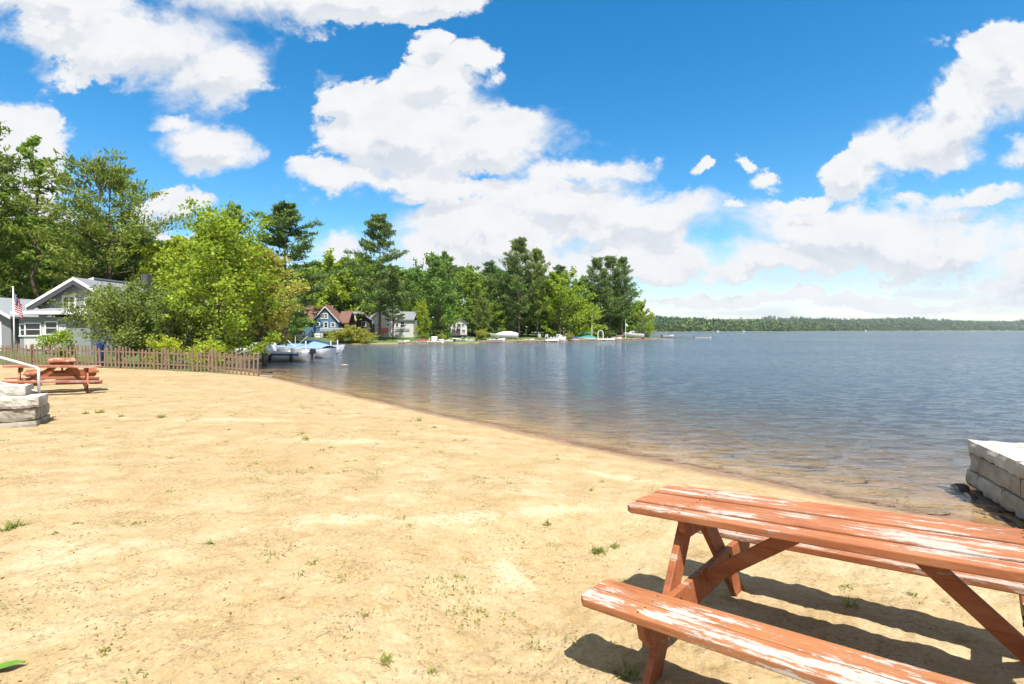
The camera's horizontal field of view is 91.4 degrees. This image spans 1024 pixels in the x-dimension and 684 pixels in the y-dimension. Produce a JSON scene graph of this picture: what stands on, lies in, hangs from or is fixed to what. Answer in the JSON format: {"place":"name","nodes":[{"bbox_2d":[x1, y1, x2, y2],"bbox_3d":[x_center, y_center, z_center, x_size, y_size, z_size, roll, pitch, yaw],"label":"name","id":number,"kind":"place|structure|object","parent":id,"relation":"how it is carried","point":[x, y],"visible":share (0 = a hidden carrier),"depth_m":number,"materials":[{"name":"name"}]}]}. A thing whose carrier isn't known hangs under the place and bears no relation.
{"place":"outdoors","nodes":[
{"label":"outdoors","id":0,"kind":"place"},
{"bbox_2d":[0,405,1013,683],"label":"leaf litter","id":1,"kind":"object","parent":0,"point":[316,579],"visible":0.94,"depth_m":3.32,"materials":[{"name":"brown plant"}]},
{"bbox_2d":[0,318,1023,683],"bbox_3d":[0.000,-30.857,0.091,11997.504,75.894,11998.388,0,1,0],"label":"ground","id":2,"kind":"structure","parent":0,"point":[796,592],"depth_m":4.41,"materials":[{"name":"beige sand"}]},
{"bbox_2d":[0,660,25,668],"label":"green leaf","id":3,"kind":"object","parent":2,"relation":"on","point":[8,664],"visible":1,"depth_m":2.53,"materials":[{"name":"plant"}]},
{"bbox_2d":[0,517,33,531],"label":"weed","id":4,"kind":"object","parent":2,"relation":"on","point":[10,526],"visible":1,"depth_m":4.33,"materials":[{"name":"green plant"}]},
{"bbox_2d":[12,286,22,358],"bbox_3d":[-24.710,-0.753,25.003,0.450,4.045,0.154,0,1,-5],"label":"flagpole","id":5,"kind":"object","parent":2,"relation":"on","point":[17,306],"visible":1,"depth_m":24.97,"materials":[{"name":"white metal"}]},
{"bbox_2d":[0,384,49,427],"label":"block steps","id":6,"kind":"structure","parent":2,"relation":"on","point":[21,405],"depth_m":8.83,"materials":[{"name":"stone"}]},
{"bbox_2d":[0,356,40,393],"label":"handrail","id":7,"kind":"object","parent":6,"relation":"on","point":[38,390],"visible":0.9,"depth_m":9.34,"materials":[{"name":"metal"}]},
{"bbox_2d":[0,210,66,298],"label":"leafy tree","id":8,"kind":"object","parent":2,"relation":"on","point":[30,292],"visible":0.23,"depth_m":48.51,"materials":[{"name":"green plant"}]},
{"bbox_2d":[0,121,67,298],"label":"white pine","id":9,"kind":"object","parent":2,"relation":"on","point":[16,268],"visible":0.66,"depth_m":41.19,"materials":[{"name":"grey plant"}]},
{"bbox_2d":[0,134,93,297],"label":"slender tree","id":10,"kind":"object","parent":2,"relation":"on","point":[26,152],"visible":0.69,"depth_m":41.56,"materials":[{"name":"green plant"}]},
{"bbox_2d":[0,365,102,393],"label":"picnic table","id":11,"kind":"object","parent":2,"relation":"on","point":[85,381],"visible":0.88,"depth_m":13.56,"materials":[{"name":"red paint"}]},
{"bbox_2d":[0,220,108,299],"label":"leafy tree","id":12,"kind":"object","parent":2,"relation":"on","point":[49,269],"visible":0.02,"depth_m":51.09,"materials":[{"name":"green plant"}]},
{"bbox_2d":[34,328,80,357],"bbox_3d":[-23.214,0.319,25.616,1.837,2.069,1.930,-1,2,-34],"label":"bush","id":13,"kind":"object","parent":2,"relation":"on","point":[60,339],"visible":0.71,"depth_m":25.39,"materials":[{"name":"green plant"}]},
{"bbox_2d":[23,357,98,385],"bbox_3d":[-14.778,0.996,16.426,1.760,0.874,2.312,-1,2,-42],"label":"picnic table","id":14,"kind":"object","parent":2,"relation":"on","point":[62,372],"visible":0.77,"depth_m":15.91,"materials":[{"name":"red paint"}]},
{"bbox_2d":[0,274,169,354],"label":"grey house","id":15,"kind":"structure","parent":2,"relation":"on","point":[39,319],"depth_m":35.45,"materials":[{"name":"grey wood"}]},
{"bbox_2d":[19,323,28,336],"bbox_3d":[-32.550,-0.801,33.355,0.690,0.880,0.070,0,1,0],"label":"window","id":16,"kind":"structure","parent":15,"relation":"in","point":[21,325],"depth_m":33.34,"materials":[{"name":"white paint"}]},
{"bbox_2d":[24,323,41,335],"bbox_3d":[-31.916,-0.833,33.310,1.190,0.930,0.070,0,1,0],"label":"window","id":17,"kind":"structure","parent":15,"relation":"in","point":[30,329],"depth_m":33.32,"materials":[{"name":"white paint"}]},
{"bbox_2d":[44,321,58,334],"bbox_3d":[-30.682,-0.933,33.307,0.960,0.930,0.070,0,1,0],"label":"window","id":18,"kind":"structure","parent":15,"relation":"in","point":[49,326],"depth_m":33.32,"materials":[{"name":"white paint"}]},
{"bbox_2d":[62,295,75,307],"bbox_3d":[-31.824,-2.806,35.910,1.050,1.090,0.070,0,1,0],"label":"window","id":19,"kind":"structure","parent":15,"relation":"in","point":[70,296],"depth_m":35.90,"materials":[{"name":"white paint"}]},
{"bbox_2d":[34,215,141,293],"bbox_3d":[-41.591,-6.328,49.723,10.144,13.475,8.107,0,1,21],"label":"white pine","id":20,"kind":"object","parent":2,"relation":"on","point":[86,249],"visible":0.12,"depth_m":48.66,"materials":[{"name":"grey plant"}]},
{"bbox_2d":[95,343,104,365],"bbox_3d":[-20.295,0.605,24.620,0.403,1.144,0.403,0,1,0],"label":"plastic barrel","id":21,"kind":"object","parent":2,"relation":"on","point":[101,346],"visible":0.52,"depth_m":24.52,"materials":[{"name":"plastic"}]},
{"bbox_2d":[0,148,203,291],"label":"white pine","id":22,"kind":"object","parent":2,"relation":"on","point":[113,178],"visible":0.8,"depth_m":41.81,"materials":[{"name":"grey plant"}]},
{"bbox_2d":[41,279,173,364],"bbox_3d":[-20.343,-0.857,25.558,5.288,4.587,5.451,-1,2,-30],"label":"multi stem shrub","id":23,"kind":"object","parent":2,"relation":"on","point":[94,305],"visible":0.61,"depth_m":24.64,"materials":[{"name":"green plant"}]},
{"bbox_2d":[0,344,259,375],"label":"picket fence","id":24,"kind":"object","parent":2,"relation":"on","point":[212,354],"visible":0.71,"depth_m":23.04,"materials":[{"name":"brown wood"}]},
{"bbox_2d":[76,224,189,290],"bbox_3d":[-36.580,-5.568,48.948,9.747,12.332,7.790,-1,2,-39],"label":"white pine","id":25,"kind":"object","parent":2,"relation":"on","point":[134,256],"visible":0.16,"depth_m":47.22,"materials":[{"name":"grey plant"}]},
{"bbox_2d":[88,275,197,365],"bbox_3d":[-18.970,-1.022,25.971,5.484,5.001,5.722,-1,2,-33],"label":"multi stem shrub","id":26,"kind":"object","parent":2,"relation":"on","point":[140,295],"visible":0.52,"depth_m":25.02,"materials":[{"name":"green plant"}]},
{"bbox_2d":[139,333,185,366],"bbox_3d":[-16.884,0.550,24.180,1.962,1.981,2.342,-1,2,-39],"label":"bush","id":27,"kind":"object","parent":2,"relation":"on","point":[169,344],"visible":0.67,"depth_m":23.92,"materials":[{"name":"green plant"}]},
{"bbox_2d":[119,288,226,366],"bbox_3d":[-17.527,-0.556,26.154,4.808,4.217,3.786,-1,2,-39],"label":"multi stem shrub","id":28,"kind":"object","parent":2,"relation":"on","point":[189,338],"visible":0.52,"depth_m":25.43,"materials":[{"name":"green plant"}]},
{"bbox_2d":[122,233,237,334],"bbox_3d":[-30.694,-4.489,44.599,9.061,10.884,8.895,1,2,29],"label":"leafy tree","id":29,"kind":"object","parent":2,"relation":"on","point":[178,251],"visible":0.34,"depth_m":43.48,"materials":[{"name":"green plant"}]},
{"bbox_2d":[182,338,227,370],"bbox_3d":[-14.761,0.707,23.981,2.030,1.839,1.990,-1,2,-44],"label":"bush","id":30,"kind":"object","parent":2,"relation":"on","point":[199,347],"visible":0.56,"depth_m":23.77,"materials":[{"name":"green plant"}]},
{"bbox_2d":[150,195,293,368],"bbox_3d":[-15.286,-3.195,26.882,7.842,9.742,6.642,0,1,17],"label":"maple tree","id":31,"kind":"object","parent":2,"relation":"on","point":[220,239],"visible":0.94,"depth_m":26.45,"materials":[{"name":"green plant"}]},
{"bbox_2d":[205,204,266,347],"bbox_3d":[-28.971,-6.661,51.887,6.161,15.622,6.323,-1,2,-41],"label":"white pine","id":32,"kind":"object","parent":2,"relation":"on","point":[238,207],"visible":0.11,"depth_m":51.45,"materials":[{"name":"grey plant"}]},
{"bbox_2d":[189,242,315,365],"bbox_3d":[-15.207,-2.184,30.519,6.569,7.974,6.861,1,1,27],"label":"oak tree","id":33,"kind":"object","parent":2,"relation":"on","point":[276,319],"visible":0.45,"depth_m":30.69,"materials":[{"name":"green plant"}]},
{"bbox_2d":[213,306,301,345],"bbox_3d":[-31.191,-2.122,61.457,10.227,5.828,11.178,0,1,-15],"label":"leafy tree","id":34,"kind":"object","parent":2,"relation":"on","point":[266,333],"visible":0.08,"depth_m":61.91,"materials":[{"name":"green plant"}]},
{"bbox_2d":[213,261,304,334],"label":"leafy tree","id":35,"kind":"object","parent":2,"relation":"on","point":[295,276],"visible":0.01,"depth_m":75.38,"materials":[{"name":"green plant"}]},
{"bbox_2d":[249,318,304,340],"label":"leafy tree","id":36,"kind":"object","parent":2,"relation":"on","point":[301,329],"visible":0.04,"depth_m":70.49,"materials":[{"name":"green plant"}]},
{"bbox_2d":[223,200,350,342],"bbox_3d":[-25.026,-7.180,56.339,13.360,17.073,13.018,0,1,-17],"label":"white pine","id":37,"kind":"object","parent":2,"relation":"on","point":[284,217],"visible":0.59,"depth_m":55.26,"materials":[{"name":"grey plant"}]},
{"bbox_2d":[266,264,310,344],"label":"leafy tree","id":38,"kind":"object","parent":2,"relation":"on","point":[292,326],"visible":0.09,"depth_m":68.23,"materials":[{"name":"green plant"}]},
{"bbox_2d":[264,278,320,334],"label":"leafy tree","id":39,"kind":"object","parent":2,"relation":"on","point":[311,320],"visible":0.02,"depth_m":85.16,"materials":[{"name":"green plant"}]},
{"bbox_2d":[295,265,347,312],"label":"leafy tree","id":40,"kind":"object","parent":2,"relation":"on","point":[300,270],"visible":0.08,"depth_m":108.84,"materials":[{"name":"green plant"}]},
{"bbox_2d":[302,304,355,337],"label":"blue cottage","id":41,"kind":"structure","parent":2,"relation":"on","point":[330,318],"depth_m":89.45,"materials":[{"name":"wood"}]},
{"bbox_2d":[293,248,375,321],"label":"leafy tree","id":42,"kind":"object","parent":2,"relation":"on","point":[328,261],"visible":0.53,"depth_m":97.36,"materials":[{"name":"green plant"}]},
{"bbox_2d":[323,330,355,342],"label":"bank bush","id":43,"kind":"object","parent":2,"relation":"on","point":[333,335],"visible":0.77,"depth_m":77.63,"materials":[{"name":"green plant"}]},
{"bbox_2d":[334,324,370,342],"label":"bank bush","id":44,"kind":"object","parent":2,"relation":"on","point":[349,329],"visible":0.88,"depth_m":78.41,"materials":[{"name":"green plant"}]},
{"bbox_2d":[321,255,386,314],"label":"leafy tree","id":45,"kind":"object","parent":2,"relation":"on","point":[369,279],"visible":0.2,"depth_m":101.44,"materials":[{"name":"green plant"}]},
{"bbox_2d":[352,311,371,335],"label":"dark cabin","id":46,"kind":"object","parent":2,"relation":"on","point":[365,322],"visible":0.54,"depth_m":96.93,"materials":[{"name":"grey wood"}]},
{"bbox_2d":[349,330,380,341],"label":"bank bush","id":47,"kind":"object","parent":2,"relation":"on","point":[365,334],"visible":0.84,"depth_m":79.44,"materials":[{"name":"green plant"}]},
{"bbox_2d":[340,213,412,339],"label":"white pine","id":48,"kind":"object","parent":2,"relation":"on","point":[376,222],"visible":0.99,"depth_m":82.52,"materials":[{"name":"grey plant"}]},
{"bbox_2d":[352,260,404,308],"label":"leafy tree","id":49,"kind":"object","parent":2,"relation":"on","point":[375,272],"visible":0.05,"depth_m":123.34,"materials":[{"name":"green plant"}]},
{"bbox_2d":[375,651,393,669],"bbox_3d":[-0.700,1.735,2.740,0.119,0.060,0.147,0,1,0],"label":"weed","id":50,"kind":"object","parent":2,"relation":"on","point":[387,660],"visible":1,"depth_m":2.74,"materials":[{"name":"green plant"}]},
{"bbox_2d":[375,264,404,339],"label":"white pine","id":51,"kind":"object","parent":2,"relation":"on","point":[393,291],"visible":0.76,"depth_m":84.35,"materials":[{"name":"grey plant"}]},
{"bbox_2d":[370,309,418,336],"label":"white house","id":52,"kind":"structure","parent":2,"relation":"on","point":[405,327],"depth_m":93.33,"materials":[{"name":"white wood"}]},
{"bbox_2d":[365,264,434,310],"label":"leafy tree","id":53,"kind":"object","parent":2,"relation":"on","point":[402,275],"visible":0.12,"depth_m":128.16,"materials":[{"name":"green plant"}]},
{"bbox_2d":[396,278,420,315],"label":"leafy tree","id":54,"kind":"object","parent":2,"relation":"on","point":[407,288],"visible":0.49,"depth_m":101.19,"materials":[{"name":"green plant"}]},
{"bbox_2d":[413,298,432,337],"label":"leafy tree","id":55,"kind":"object","parent":2,"relation":"on","point":[424,310],"visible":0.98,"depth_m":89.66,"materials":[{"name":"green plant"}]},
{"bbox_2d":[391,267,461,329],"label":"leafy tree","id":56,"kind":"object","parent":2,"relation":"on","point":[414,278],"visible":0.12,"depth_m":124.86,"materials":[{"name":"green plant"}]},
{"bbox_2d":[409,304,449,334],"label":"leafy tree","id":57,"kind":"object","parent":2,"relation":"on","point":[430,316],"visible":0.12,"depth_m":103.49,"materials":[{"name":"green plant"}]},
{"bbox_2d":[410,250,462,335],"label":"leafy tree","id":58,"kind":"object","parent":2,"relation":"on","point":[436,264],"visible":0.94,"depth_m":95.02,"materials":[{"name":"green plant"}]},
{"bbox_2d":[429,254,462,328],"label":"white pine","id":59,"kind":"object","parent":2,"relation":"on","point":[451,270],"visible":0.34,"depth_m":116.71,"materials":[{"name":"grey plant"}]},
{"bbox_2d":[440,305,473,331],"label":"leafy tree","id":60,"kind":"object","parent":2,"relation":"on","point":[453,307],"visible":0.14,"depth_m":106.75,"materials":[{"name":"green plant"}]},
{"bbox_2d":[450,317,468,336],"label":"white cottage","id":61,"kind":"structure","parent":2,"relation":"on","point":[457,330],"depth_m":98.95,"materials":[{"name":"white wood"}]},
{"bbox_2d":[438,263,480,330],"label":"leafy tree","id":62,"kind":"object","parent":2,"relation":"on","point":[470,267],"visible":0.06,"depth_m":128.57,"materials":[{"name":"green plant"}]},
{"bbox_2d":[449,268,498,335],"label":"leafy tree","id":63,"kind":"object","parent":2,"relation":"on","point":[476,282],"visible":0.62,"depth_m":106.59,"materials":[{"name":"green plant"}]},
{"bbox_2d":[453,304,494,335],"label":"leafy tree","id":64,"kind":"object","parent":2,"relation":"on","point":[470,311],"visible":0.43,"depth_m":104.37,"materials":[{"name":"green plant"}]},
{"bbox_2d":[0,394,959,683],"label":"weeds","id":65,"kind":"object","parent":2,"relation":"on","point":[104,650],"visible":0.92,"depth_m":3.72,"materials":[{"name":"green plant"}]},
{"bbox_2d":[468,295,494,336],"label":"leafy tree","id":66,"kind":"object","parent":2,"relation":"on","point":[483,302],"visible":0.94,"depth_m":99.35,"materials":[{"name":"green plant"}]},
{"bbox_2d":[473,329,490,339],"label":"bank bush","id":67,"kind":"object","parent":2,"relation":"on","point":[483,333],"visible":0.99,"depth_m":92.48,"materials":[{"name":"green plant"}]},
{"bbox_2d":[473,260,507,334],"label":"white pine","id":68,"kind":"object","parent":2,"relation":"on","point":[491,265],"visible":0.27,"depth_m":113.23,"materials":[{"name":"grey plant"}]},
{"bbox_2d":[464,301,517,333],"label":"leafy tree","id":69,"kind":"object","parent":2,"relation":"on","point":[496,307],"visible":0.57,"depth_m":102.95,"materials":[{"name":"green plant"}]},
{"bbox_2d":[476,272,516,333],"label":"leafy tree","id":70,"kind":"object","parent":2,"relation":"on","point":[495,283],"visible":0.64,"depth_m":105.24,"materials":[{"name":"green plant"}]},
{"bbox_2d":[490,331,518,339],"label":"covered boat","id":71,"kind":"object","parent":2,"relation":"on","point":[508,335],"visible":0.91,"depth_m":92.83,"materials":[{"name":"white fabric"}]},
{"bbox_2d":[472,266,542,324],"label":"leafy tree","id":72,"kind":"object","parent":2,"relation":"on","point":[507,283],"visible":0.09,"depth_m":126.19,"materials":[{"name":"green plant"}]},
{"bbox_2d":[498,236,544,337],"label":"white pine","id":73,"kind":"object","parent":2,"relation":"on","point":[519,249],"visible":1,"depth_m":100.85,"materials":[{"name":"grey plant"}]},
{"bbox_2d":[398,337,646,343],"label":"stone edging","id":74,"kind":"object","parent":2,"relation":"on","point":[412,342],"visible":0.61,"depth_m":92.56,"materials":[{"name":"grey stone"}]},
{"bbox_2d":[506,304,548,335],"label":"leafy tree","id":75,"kind":"object","parent":2,"relation":"on","point":[522,327],"visible":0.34,"depth_m":110.87,"materials":[{"name":"green plant"}]},
{"bbox_2d":[522,247,551,337],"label":"white pine","id":76,"kind":"object","parent":2,"relation":"on","point":[537,255],"visible":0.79,"depth_m":102.97,"materials":[{"name":"grey plant"}]},
{"bbox_2d":[522,304,570,335],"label":"leafy tree","id":77,"kind":"object","parent":2,"relation":"on","point":[541,318],"visible":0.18,"depth_m":109.81,"materials":[{"name":"green plant"}]},
{"bbox_2d":[549,264,571,314],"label":"white pine","id":78,"kind":"object","parent":2,"relation":"on","point":[559,268],"visible":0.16,"depth_m":123.01,"materials":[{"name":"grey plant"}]},
{"bbox_2d":[520,266,603,337],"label":"leafy tree","id":79,"kind":"object","parent":2,"relation":"on","point":[558,283],"visible":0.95,"depth_m":105.13,"materials":[{"name":"green plant"}]},
{"bbox_2d":[549,299,607,336],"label":"leafy tree","id":80,"kind":"object","parent":2,"relation":"on","point":[576,311],"visible":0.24,"depth_m":111.87,"materials":[{"name":"green plant"}]},
{"bbox_2d":[563,274,612,335],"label":"leafy tree","id":81,"kind":"object","parent":2,"relation":"on","point":[583,279],"visible":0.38,"depth_m":120.02,"materials":[{"name":"green plant"}]},
{"bbox_2d":[576,302,601,335],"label":"leafy tree","id":82,"kind":"object","parent":2,"relation":"on","point":[590,318],"visible":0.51,"depth_m":111.45,"materials":[{"name":"green plant"}]},
{"bbox_2d":[583,256,613,336],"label":"white pine","id":83,"kind":"object","parent":2,"relation":"on","point":[597,262],"visible":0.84,"depth_m":118.81,"materials":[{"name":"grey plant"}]},
{"bbox_2d":[586,307,610,335],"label":"leafy tree","id":84,"kind":"object","parent":2,"relation":"on","point":[600,320],"visible":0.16,"depth_m":121.48,"materials":[{"name":"green plant"}]},
{"bbox_2d":[588,545,608,555],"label":"weed","id":85,"kind":"object","parent":2,"relation":"on","point":[598,549],"visible":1,"depth_m":4.46,"materials":[{"name":"green plant"}]},
{"bbox_2d":[597,330,616,337],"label":"bank bush","id":86,"kind":"object","parent":2,"relation":"on","point":[605,334],"visible":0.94,"depth_m":112.63,"materials":[{"name":"green plant"}]},
{"bbox_2d":[596,255,627,336],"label":"white pine","id":87,"kind":"object","parent":2,"relation":"on","point":[610,261],"visible":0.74,"depth_m":120.58,"materials":[{"name":"grey plant"}]},
{"bbox_2d":[589,304,634,335],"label":"leafy tree","id":88,"kind":"object","parent":2,"relation":"on","point":[613,322],"visible":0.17,"depth_m":128.80,"materials":[{"name":"green plant"}]},
{"bbox_2d":[603,653,643,680],"bbox_3d":[0.618,1.784,2.732,0.276,0.097,0.266,0,1,0],"label":"weed","id":89,"kind":"object","parent":2,"relation":"on","point":[625,663],"visible":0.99,"depth_m":2.74,"materials":[{"name":"green plant"}]},
{"bbox_2d":[603,284,643,334],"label":"leafy tree","id":90,"kind":"object","parent":2,"relation":"on","point":[632,303],"visible":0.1,"depth_m":135.70,"materials":[{"name":"green plant"}]},
{"bbox_2d":[610,256,637,334],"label":"white pine","id":91,"kind":"object","parent":2,"relation":"on","point":[626,280],"visible":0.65,"depth_m":122.76,"materials":[{"name":"grey plant"}]},
{"bbox_2d":[608,306,640,334],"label":"leafy tree","id":92,"kind":"object","parent":2,"relation":"on","point":[629,321],"visible":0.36,"depth_m":130.47,"materials":[{"name":"green plant"}]},
{"bbox_2d":[623,299,656,335],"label":"leafy tree","id":93,"kind":"object","parent":2,"relation":"on","point":[639,309],"visible":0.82,"depth_m":132.01,"materials":[{"name":"green plant"}]},
{"bbox_2d":[581,484,1023,683],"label":"picnic table","id":94,"kind":"object","parent":2,"relation":"on","point":[953,559],"visible":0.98,"depth_m":2.51,"materials":[{"name":"red paint"}]},
{"bbox_2d":[618,313,1023,331],"bbox_3d":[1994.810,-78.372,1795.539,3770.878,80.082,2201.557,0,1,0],"label":"forest","id":95,"kind":"object","parent":2,"relation":"on","point":[690,324],"visible":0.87,"depth_m":1684.92,"materials":[{"name":"green plant"}]},
{"bbox_2d":[839,596,859,608],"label":"weed","id":96,"kind":"object","parent":2,"relation":"on","point":[848,603],"visible":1,"depth_m":3.33,"materials":[{"name":"green plant"}]},
{"bbox_2d":[950,439,1023,528],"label":"block pier","id":97,"kind":"structure","parent":2,"relation":"on","point":[995,472],"depth_m":6.15,"materials":[{"name":"stone"}]},
{"bbox_2d":[0,0,1023,328],"label":"sky","id":98,"kind":"structure","parent":0,"point":[748,159],"materials":[{"name":"blue"}]},
{"bbox_2d":[217,331,1023,527],"bbox_3d":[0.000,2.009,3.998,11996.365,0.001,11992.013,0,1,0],"label":"lake","id":99,"kind":"structure","parent":0,"point":[964,386],"depth_m":22.83,"materials":[{"name":"liquid"}]},
{"bbox_2d":[234,342,315,362],"bbox_3d":[-16.693,0.722,35.125,5.813,1.529,2.262,0,1,2],"label":"motor boat","id":100,"kind":"object","parent":99,"relation":"on","point":[286,355],"visible":0.64,"depth_m":34.56,"materials":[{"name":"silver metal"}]},
{"bbox_2d":[277,334,335,357],"bbox_3d":[-16.906,0.386,39.519,5.600,1.970,2.199,0,1,15],"label":"covered boat","id":101,"kind":"object","parent":99,"relation":"on","point":[328,351],"visible":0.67,"depth_m":38.55,"materials":[{"name":"white plastic"}]},
{"bbox_2d":[300,340,344,352],"bbox_3d":[-18.532,0.492,46.981,5.413,1.444,2.100,0,1,-12],"label":"covered boat","id":102,"kind":"object","parent":99,"relation":"on","point":[340,347],"visible":0.16,"depth_m":47.02,"materials":[{"name":"white plastic"}]},
{"bbox_2d":[486,336,504,342],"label":"speed boat","id":103,"kind":"object","parent":99,"relation":"on","point":[501,340],"visible":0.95,"depth_m":87.89,"materials":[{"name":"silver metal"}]},
{"bbox_2d":[546,334,565,341],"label":"cuddy boat","id":104,"kind":"object","parent":99,"relation":"on","point":[560,337],"visible":0.62,"depth_m":96.28,"materials":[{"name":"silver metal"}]},
{"bbox_2d":[578,333,595,340],"bbox_3d":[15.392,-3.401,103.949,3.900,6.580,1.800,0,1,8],"label":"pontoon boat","id":105,"kind":"object","parent":99,"relation":"on","point":[589,338],"visible":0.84,"depth_m":103.31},
{"bbox_2d":[626,328,644,337],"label":"motor boat","id":106,"kind":"object","parent":99,"relation":"on","point":[631,334],"visible":0.99,"depth_m":123.32,"materials":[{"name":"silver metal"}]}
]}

